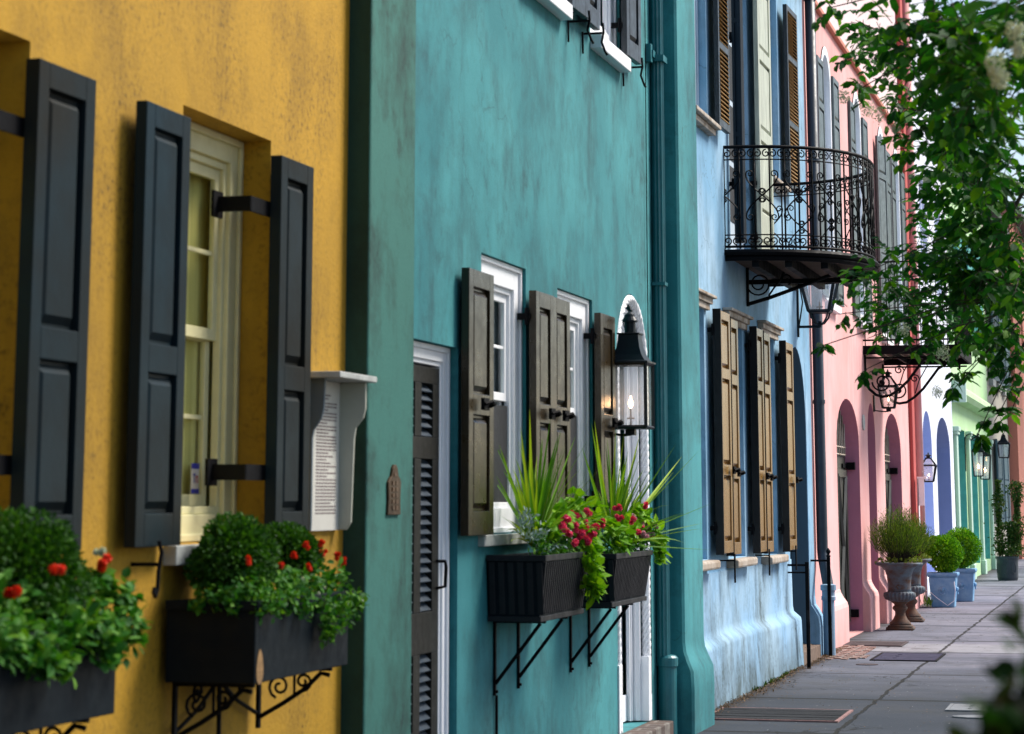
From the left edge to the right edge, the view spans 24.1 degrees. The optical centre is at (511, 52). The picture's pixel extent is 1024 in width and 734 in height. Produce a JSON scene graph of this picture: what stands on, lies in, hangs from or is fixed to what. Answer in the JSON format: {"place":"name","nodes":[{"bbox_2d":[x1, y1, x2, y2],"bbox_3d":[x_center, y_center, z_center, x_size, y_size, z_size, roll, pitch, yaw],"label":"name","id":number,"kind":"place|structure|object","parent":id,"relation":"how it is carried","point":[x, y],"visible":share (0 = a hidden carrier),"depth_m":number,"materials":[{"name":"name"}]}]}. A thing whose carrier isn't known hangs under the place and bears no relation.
{"place":"outdoors","nodes":[
{"label":"outdoors","id":0,"kind":"place"},
{"bbox_2d":[698,559,1023,733],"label":"sidewalk","id":1,"kind":"structure","parent":0,"point":[884,706],"depth_m":21.50,"materials":[{"name":"concrete"}]},
{"bbox_2d":[340,0,714,733],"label":"teal house","id":2,"kind":"structure","parent":1,"relation":"on","point":[510,264],"depth_m":13.22,"materials":[{"name":"paint"}]},
{"bbox_2d":[386,465,400,514],"bbox_3d":[-0.526,1.949,10.697,0.016,0.220,0.195,-3,-11,14],"label":"wall plaque","id":3,"kind":"object","parent":2,"relation":"attached to","point":[393,489],"depth_m":10.68,"materials":[{"name":"brown metal"}]},
{"bbox_2d":[411,364,447,733],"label":"door","id":4,"kind":"structure","parent":2,"relation":"in","point":[425,486],"depth_m":11.59,"materials":[{"name":"brown paint"}]},
{"bbox_2d":[478,254,526,546],"bbox_3d":[-0.095,1.878,12.905,0.180,1.508,1.060,-3,-11,14],"label":"window","id":5,"kind":"structure","parent":2,"relation":"in","point":[507,278],"depth_m":13.21,"materials":[{"name":"white paint"}]},
{"bbox_2d":[486,551,590,695],"bbox_3d":[0.151,3.030,12.779,0.320,0.716,1.074,-3,-11,14],"label":"window box","id":6,"kind":"object","parent":2,"relation":"attached to","point":[527,587],"visible":0.94,"depth_m":12.36,"materials":[{"name":"black paint"}]},
{"bbox_2d":[510,506,567,553],"bbox_3d":[0.143,2.492,12.539,0.206,0.251,0.497,-4,-11,20],"label":"dusty miller","id":7,"kind":"object","parent":6,"relation":"in","point":[531,521],"visible":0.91,"depth_m":12.41,"materials":[{"name":"grey plant"}]},
{"bbox_2d":[496,422,611,546],"bbox_3d":[0.143,2.258,12.719,0.672,0.720,1.682,-3,-11,14],"label":"spike plant","id":8,"kind":"object","parent":6,"relation":"in","point":[534,495],"visible":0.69,"depth_m":12.70,"materials":[{"name":"green plant"}]},
{"bbox_2d":[528,507,605,554],"bbox_3d":[0.297,2.605,12.921,0.214,0.310,1.249,-3,-11,14],"label":"flowering annual","id":9,"kind":"object","parent":6,"relation":"on","point":[574,545],"visible":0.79,"depth_m":12.83,"materials":[{"name":"red plant"}]},
{"bbox_2d":[533,486,611,609],"bbox_3d":[0.357,2.701,13.062,0.293,0.676,1.106,-3,-11,14],"label":"trailing vine","id":10,"kind":"object","parent":6,"relation":"in","point":[593,581],"visible":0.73,"depth_m":13.12,"materials":[{"name":"green plant"}]},
{"bbox_2d":[537,0,572,19],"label":"window","id":11,"kind":"structure","parent":2,"relation":"in","point":[562,9],"depth_m":14.37,"materials":[{"name":"white paint"}]},
{"bbox_2d":[557,289,589,535],"bbox_3d":[0.333,2.203,14.544,0.180,1.468,1.050,-3,-11,14],"label":"window","id":12,"kind":"structure","parent":2,"relation":"in","point":[579,307],"depth_m":14.88,"materials":[{"name":"white paint"}]},
{"bbox_2d":[590,0,630,72],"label":"window","id":13,"kind":"structure","parent":2,"relation":"in","point":[616,58],"depth_m":16.11,"materials":[{"name":"white paint"}]},
{"bbox_2d":[569,550,652,671],"bbox_3d":[0.589,3.357,14.457,0.320,0.686,1.104,-3,-11,14],"label":"window box","id":14,"kind":"object","parent":2,"relation":"attached to","point":[627,580],"visible":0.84,"depth_m":14.25,"materials":[{"name":"black paint"}]},
{"bbox_2d":[600,501,658,553],"bbox_3d":[0.711,2.897,14.522,0.190,0.364,1.181,-3,-11,14],"label":"flowering annual","id":15,"kind":"object","parent":14,"relation":"in","point":[639,532],"visible":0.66,"depth_m":14.40,"materials":[{"name":"red plant"}]},
{"bbox_2d":[603,502,672,565],"bbox_3d":[0.754,2.949,14.651,0.262,0.403,1.279,-3,-11,14],"label":"trailing vine","id":16,"kind":"object","parent":14,"relation":"in","point":[619,528],"visible":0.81,"depth_m":14.55,"materials":[{"name":"green plant"}]},
{"bbox_2d":[582,421,711,549],"bbox_3d":[0.829,2.679,14.781,0.678,0.774,2.291,-3,-11,14],"label":"spike plant","id":17,"kind":"object","parent":14,"relation":"in","point":[619,495],"visible":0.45,"depth_m":14.69,"materials":[{"name":"green plant"}]},
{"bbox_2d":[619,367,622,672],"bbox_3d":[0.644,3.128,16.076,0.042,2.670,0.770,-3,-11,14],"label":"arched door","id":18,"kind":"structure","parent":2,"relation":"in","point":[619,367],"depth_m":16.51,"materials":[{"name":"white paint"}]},
{"bbox_2d":[614,312,655,436],"bbox_3d":[0.756,2.067,15.431,0.289,0.797,0.278,-3,-11,14],"label":"gas lantern","id":19,"kind":"object","parent":2,"relation":"attached to","point":[630,351],"visible":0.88,"depth_m":15.39,"materials":[{"name":"black metal"}]},
{"bbox_2d":[644,0,651,681],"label":"utility wire","id":20,"kind":"object","parent":2,"relation":"attached to","point":[648,328],"visible":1,"depth_m":16.79,"materials":[{"name":"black metal"}]},
{"bbox_2d":[752,668,796,690],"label":"weed tuft","id":21,"kind":"object","parent":1,"relation":"on","point":[771,679],"visible":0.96,"depth_m":21.10,"materials":[{"name":"green plant"}]},
{"bbox_2d":[715,707,852,722],"bbox_3d":[2.001,4.973,18.031,1.010,0.014,1.000,-3,-11,14],"label":"cellar hatch","id":22,"kind":"object","parent":1,"relation":"on","point":[784,714],"visible":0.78,"depth_m":17.94,"materials":[{"name":"metal"}]},
{"bbox_2d":[694,0,879,709],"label":"blue house","id":23,"kind":"structure","parent":1,"relation":"on","point":[759,264],"depth_m":21.33,"materials":[{"name":"paint"}]},
{"bbox_2d":[694,0,720,135],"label":"window","id":24,"kind":"structure","parent":23,"relation":"in","point":[704,121],"depth_m":19.92,"materials":[{"name":"white paint"}]},
{"bbox_2d":[728,0,744,248],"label":"balcony door","id":25,"kind":"structure","parent":23,"relation":"in","point":[731,162],"depth_m":21.78,"materials":[{"name":"white paint"}]},
{"bbox_2d":[773,176,790,196],"bbox_3d":[2.586,1.317,23.556,0.160,0.086,1.120,-3,-11,14],"label":"window","id":26,"kind":"structure","parent":23,"relation":"in","point":[774,177],"depth_m":23.52,"materials":[{"name":"paint"}]},
{"bbox_2d":[796,283,838,336],"bbox_3d":[3.158,2.498,24.794,0.436,0.875,0.401,-3,-11,14],"label":"street lantern","id":27,"kind":"object","parent":23,"relation":"attached to","point":[828,311],"visible":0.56,"depth_m":24.75,"materials":[{"name":"black metal"}]},
{"bbox_2d":[787,548,832,668],"bbox_3d":[2.972,5.527,23.971,0.243,1.100,1.857,-3,-11,14],"label":"handrail","id":28,"kind":"object","parent":1,"relation":"on","point":[806,564],"visible":0.99,"depth_m":23.19,"materials":[{"name":"black metal"}]},
{"bbox_2d":[819,645,875,659],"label":"brick paving","id":29,"kind":"structure","parent":1,"relation":"on","point":[854,652],"depth_m":25.20,"materials":[{"name":"brick"}]},
{"bbox_2d":[715,611,1005,732],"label":"leaf litter","id":30,"kind":"object","parent":1,"relation":"on","point":[788,674],"visible":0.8,"depth_m":21.05,"materials":[{"name":"brown plant"}]},
{"bbox_2d":[844,641,908,646],"bbox_3d":[4.072,6.617,26.872,0.660,0.014,0.850,-3,-11,14],"label":"drain grate","id":31,"kind":"object","parent":1,"relation":"on","point":[883,643],"visible":1,"depth_m":26.76,"materials":[{"name":"grey metal"}]},
{"bbox_2d":[802,0,971,647],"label":"pink house","id":32,"kind":"structure","parent":1,"relation":"on","point":[875,466],"depth_m":30.42,"materials":[{"name":"paint"}]},
{"bbox_2d":[820,46,841,314],"bbox_3d":[3.654,1.459,27.914,0.170,3.100,1.000,-3,-11,14],"label":"window","id":33,"kind":"structure","parent":32,"relation":"in","point":[837,310],"depth_m":28.34,"materials":[{"name":"white paint"}]},
{"bbox_2d":[836,410,858,621],"bbox_3d":[3.872,5.523,28.597,0.210,2.800,2.390,-3,-11,14],"label":"door","id":34,"kind":"structure","parent":32,"relation":"in","point":[842,477],"depth_m":29.25,"materials":[{"name":"grey paint"}]},
{"bbox_2d":[852,92,867,332],"bbox_3d":[4.460,2.035,31.009,0.170,3.100,1.000,-3,-11,14],"label":"window","id":35,"kind":"structure","parent":32,"relation":"in","point":[857,110],"depth_m":31.46,"materials":[{"name":"white paint"}]},
{"bbox_2d":[862,414,864,429],"bbox_3d":[4.448,4.683,30.372,0.015,0.200,0.260,-3,-11,14],"label":"house number","id":36,"kind":"object","parent":32,"relation":"attached to","point":[863,422],"visible":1,"depth_m":30.31,"materials":[{"name":"white paint"}]},
{"bbox_2d":[877,127,893,344],"bbox_3d":[5.229,2.584,33.961,0.170,3.100,1.000,-3,-11,14],"label":"window","id":37,"kind":"structure","parent":32,"relation":"in","point":[879,133],"depth_m":33.92,"materials":[{"name":"white paint"}]},
{"bbox_2d":[873,369,898,411],"bbox_3d":[4.934,4.467,31.693,0.334,0.565,0.267,-3,-11,14],"label":"gas lantern","id":38,"kind":"object","parent":32,"relation":"attached to","point":[895,386],"visible":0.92,"depth_m":31.65,"materials":[{"name":"black metal"}]},
{"bbox_2d":[884,427,897,522],"bbox_3d":[5.243,6.496,33.860,0.210,2.810,2.440,-3,-11,14],"label":"door","id":39,"kind":"structure","parent":32,"relation":"in","point":[886,442],"depth_m":34.74,"materials":[{"name":"grey paint"}]},
{"bbox_2d":[894,149,903,344],"bbox_3d":[5.779,2.934,36.116,0.072,3.000,0.920,-3,-11,14],"label":"window","id":40,"kind":"structure","parent":32,"relation":"in","point":[896,163],"depth_m":36.54,"materials":[{"name":"white paint"}]},
{"bbox_2d":[917,477,926,520],"bbox_3d":[6.235,6.808,36.410,0.140,0.730,0.200,-3,-11,14],"label":"mailbox","id":41,"kind":"object","parent":32,"relation":"attached to","point":[920,487],"visible":0.88,"depth_m":36.37,"materials":[{"name":"white paint"}]},
{"bbox_2d":[923,453,936,481],"bbox_3d":[6.580,6.553,37.911,0.256,0.464,0.256,-3,-11,14],"label":"gas lantern","id":42,"kind":"object","parent":32,"relation":"attached to","point":[928,455],"visible":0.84,"depth_m":37.85,"materials":[{"name":"black metal"}]},
{"bbox_2d":[875,562,922,630],"bbox_3d":[4.828,6.769,29.886,0.590,0.820,0.590,-3,-11,14],"label":"garden urn","id":43,"kind":"object","parent":1,"relation":"on","point":[899,594],"visible":0.99,"depth_m":29.78,"materials":[{"name":"stone"}]},
{"bbox_2d":[867,503,928,562],"bbox_3d":[4.833,6.003,30.022,0.746,0.744,0.779,5,-12,-24],"label":"rosemary","id":44,"kind":"object","parent":43,"relation":"in","point":[903,542],"visible":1,"depth_m":29.91,"materials":[{"name":"green plant"}]},
{"bbox_2d":[875,556,922,563],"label":"succulent","id":45,"kind":"object","parent":43,"relation":"on","point":[914,559],"visible":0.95,"depth_m":29.83,"materials":[{"name":"green plant"}]},
{"bbox_2d":[870,652,945,661],"bbox_3d":[4.067,6.198,24.615,0.670,0.013,1.200,-3,-11,14],"label":"utility cover","id":46,"kind":"object","parent":1,"relation":"on","point":[922,657],"visible":1,"depth_m":24.46,"materials":[{"name":"black metal"}]},
{"bbox_2d":[889,558,931,621],"bbox_3d":[5.288,7.138,31.871,0.590,0.820,0.590,-3,-11,14],"label":"garden urn","id":47,"kind":"object","parent":1,"relation":"on","point":[912,614],"visible":0.3,"depth_m":31.75,"materials":[{"name":"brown stone"}]},
{"bbox_2d":[889,513,935,558],"bbox_3d":[5.286,6.430,32.007,0.759,0.630,0.749,-3,-11,14],"label":"rosemary","id":48,"kind":"object","parent":47,"relation":"in","point":[927,541],"visible":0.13,"depth_m":31.90,"materials":[{"name":"green plant"}]},
{"bbox_2d":[912,553,931,558],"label":"succulent","id":49,"kind":"object","parent":47,"relation":"on","point":[922,556],"visible":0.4,"depth_m":31.87,"materials":[{"name":"green plant"}]},
{"bbox_2d":[810,0,1023,455],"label":"crepe myrtle tree","id":50,"kind":"object","parent":1,"relation":"on","point":[962,71],"visible":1,"depth_m":12.89,"materials":[{"name":"green plant"}]},
{"bbox_2d":[919,591,932,607],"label":"weed tuft","id":51,"kind":"object","parent":1,"relation":"on","point":[928,601],"visible":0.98,"depth_m":35.95,"materials":[{"name":"green plant"}]},
{"bbox_2d":[926,572,959,606],"bbox_3d":[6.504,8.096,36.174,0.462,0.510,0.462,-3,-11,14],"label":"square planter","id":52,"kind":"object","parent":1,"relation":"on","point":[942,587],"visible":1,"depth_m":35.99,"materials":[{"name":"blue ceramic"}]},
{"bbox_2d":[922,533,964,572],"bbox_3d":[6.513,7.586,36.266,0.668,0.632,0.655,-3,-11,14],"label":"boxwood","id":53,"kind":"object","parent":52,"relation":"on","point":[941,547],"visible":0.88,"depth_m":36.11,"materials":[{"name":"green plant"}]},
{"bbox_2d":[931,582,955,605],"bbox_3d":[6.459,8.108,35.948,0.371,0.356,0.033,-2,-11,9],"label":"hose","id":54,"kind":"object","parent":1,"relation":"on","point":[942,601],"visible":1,"depth_m":35.92,"materials":[{"name":"white paint"}]},
{"bbox_2d":[952,715,977,718],"bbox_3d":[3.511,4.935,17.823,0.480,0.013,0.216,-3,-11,14],"label":"water lid","id":55,"kind":"object","parent":1,"relation":"on","point":[967,716],"visible":0.4,"depth_m":17.80,"materials":[{"name":"concrete"}]},
{"bbox_2d":[954,568,976,601],"bbox_3d":[7.163,8.471,38.190,0.462,0.510,0.462,-3,-11,14],"label":"square planter","id":56,"kind":"object","parent":1,"relation":"on","point":[966,584],"visible":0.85,"depth_m":37.99,"materials":[{"name":"blue ceramic"}]},
{"bbox_2d":[945,526,983,568],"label":"boxwood","id":57,"kind":"object","parent":56,"relation":"on","point":[969,540],"visible":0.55,"depth_m":38.15,"materials":[{"name":"green plant"}]},
{"bbox_2d":[944,169,996,579],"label":"green house","id":58,"kind":"structure","parent":1,"relation":"on","point":[973,507],"depth_m":50.96,"materials":[{"name":"paint"}]},
{"bbox_2d":[958,431,968,567],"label":"window","id":59,"kind":"structure","parent":58,"relation":"in","point":[962,473],"depth_m":48.31,"materials":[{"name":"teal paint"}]},
{"bbox_2d":[964,433,984,476],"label":"gas lantern","id":60,"kind":"object","parent":58,"relation":"hanging from","point":[981,450],"visible":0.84,"depth_m":48.20,"materials":[{"name":"black metal"}]},
{"bbox_2d":[970,436,979,562],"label":"window","id":61,"kind":"structure","parent":58,"relation":"in","point":[974,479],"depth_m":51.68,"materials":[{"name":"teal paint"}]},
{"bbox_2d":[970,437,990,479],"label":"gas lantern","id":62,"kind":"object","parent":58,"relation":"hanging from","point":[981,454],"visible":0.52,"depth_m":49.55,"materials":[{"name":"black metal"}]},
{"bbox_2d":[981,443,990,558],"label":"window","id":63,"kind":"structure","parent":58,"relation":"in","point":[985,482],"depth_m":55.24,"materials":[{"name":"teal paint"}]},
{"bbox_2d":[945,703,999,711],"bbox_3d":[3.651,5.079,18.600,0.540,0.013,0.600,-3,-11,14],"label":"meter cover","id":64,"kind":"object","parent":1,"relation":"on","point":[959,707],"visible":0.44,"depth_m":18.51,"materials":[{"name":"metal"}]},
{"bbox_2d":[947,594,1023,733],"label":"shrub","id":65,"kind":"object","parent":1,"relation":"on","point":[1006,716],"visible":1,"depth_m":2.53,"materials":[{"name":"green plant"}]},
{"bbox_2d":[995,556,1018,580],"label":"round planter","id":66,"kind":"object","parent":1,"relation":"on","point":[1007,568],"visible":1,"depth_m":47.73,"materials":[{"name":"stone"}]},
{"bbox_2d":[983,479,1023,556],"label":"climbing shrub","id":67,"kind":"object","parent":66,"relation":"in","point":[1014,534],"visible":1,"depth_m":48.02,"materials":[{"name":"green plant"}]},
{"bbox_2d":[935,0,1023,210],"label":"sky","id":68,"kind":"structure","parent":0,"point":[1019,157],"materials":[{"name":"white"}]},
{"label":"ground","id":69,"kind":"structure","parent":0,"visible":0},
{"bbox_2d":[0,0,349,733],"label":"yellow house","id":70,"kind":"structure","parent":69,"relation":"on","point":[172,242],"depth_m":8.42,"materials":[{"name":"paint"}]},
{"bbox_2d":[0,627,115,733],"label":"window box","id":71,"kind":"object","parent":70,"relation":"attached to","point":[30,704],"visible":0.61,"depth_m":6.73,"materials":[{"name":"black paint"}]},
{"bbox_2d":[0,504,98,632],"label":"boxwood","id":72,"kind":"object","parent":71,"relation":"on","point":[36,547],"visible":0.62,"depth_m":6.79,"materials":[{"name":"green plant"}]},
{"bbox_2d":[0,547,153,689],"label":"geranium","id":73,"kind":"object","parent":71,"relation":"in","point":[115,636],"visible":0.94,"depth_m":6.73,"materials":[{"name":"green plant"}]},
{"bbox_2d":[163,122,243,565],"bbox_3d":[-1.182,1.089,9.104,0.290,1.648,1.080,-3,-11,14],"label":"window","id":74,"kind":"structure","parent":70,"relation":"in","point":[213,303],"depth_m":9.44,"materials":[{"name":"beige paint"}]},
{"bbox_2d":[165,590,353,733],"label":"window box","id":75,"kind":"object","parent":70,"relation":"attached to","point":[244,650],"visible":0.96,"depth_m":8.33,"materials":[{"name":"black paint"}]},
{"bbox_2d":[183,510,282,599],"bbox_3d":[-1.000,1.816,8.538,0.340,0.375,0.460,-3,-11,14],"label":"boxwood","id":76,"kind":"object","parent":75,"relation":"on","point":[222,549],"visible":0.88,"depth_m":8.44,"materials":[{"name":"green plant"}]},
{"bbox_2d":[187,539,369,648],"bbox_3d":[-0.782,1.980,8.750,0.301,0.399,1.197,-4,-11,22],"label":"geranium","id":77,"kind":"object","parent":75,"relation":"in","point":[327,581],"visible":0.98,"depth_m":8.70,"materials":[{"name":"green plant"}]},
{"bbox_2d":[265,520,325,583],"bbox_3d":[-0.838,1.936,9.079,0.283,0.336,0.343,-10,-14,42],"label":"boxwood","id":78,"kind":"object","parent":75,"relation":"on","point":[291,536],"visible":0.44,"depth_m":9.02,"materials":[{"name":"green plant"}]},
{"bbox_2d":[308,371,376,530],"bbox_3d":[-0.724,1.679,10.085,0.165,0.648,0.505,-3,-11,14],"label":"notice board","id":79,"kind":"object","parent":70,"relation":"attached to","point":[338,401],"visible":0.97,"depth_m":10.18,"materials":[{"name":"wood"}]},
{"bbox_2d":[910,0,955,599],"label":"lavender house","id":80,"kind":"structure","parent":69,"relation":"on","point":[939,492],"depth_m":41.98,"materials":[{"name":"paint"}]},
{"bbox_2d":[919,183,922,251],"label":"window","id":81,"kind":"structure","parent":80,"relation":"in","point":[920,207],"depth_m":41.31,"materials":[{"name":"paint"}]},
{"bbox_2d":[981,211,1011,555],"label":"grey house","id":82,"kind":"structure","parent":69,"relation":"on","point":[1000,469],"depth_m":59.26,"materials":[{"name":"paint"}]},
{"bbox_2d":[997,433,1009,457],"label":"gas lantern","id":83,"kind":"object","parent":82,"relation":"attached to","point":[1003,440],"visible":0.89,"depth_m":57.95,"materials":[{"name":"black metal"}]},
{"bbox_2d":[1001,201,1023,558],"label":"salmon house","id":84,"kind":"structure","parent":69,"relation":"on","point":[1016,458],"depth_m":65.74,"materials":[{"name":"paint"}]}
]}

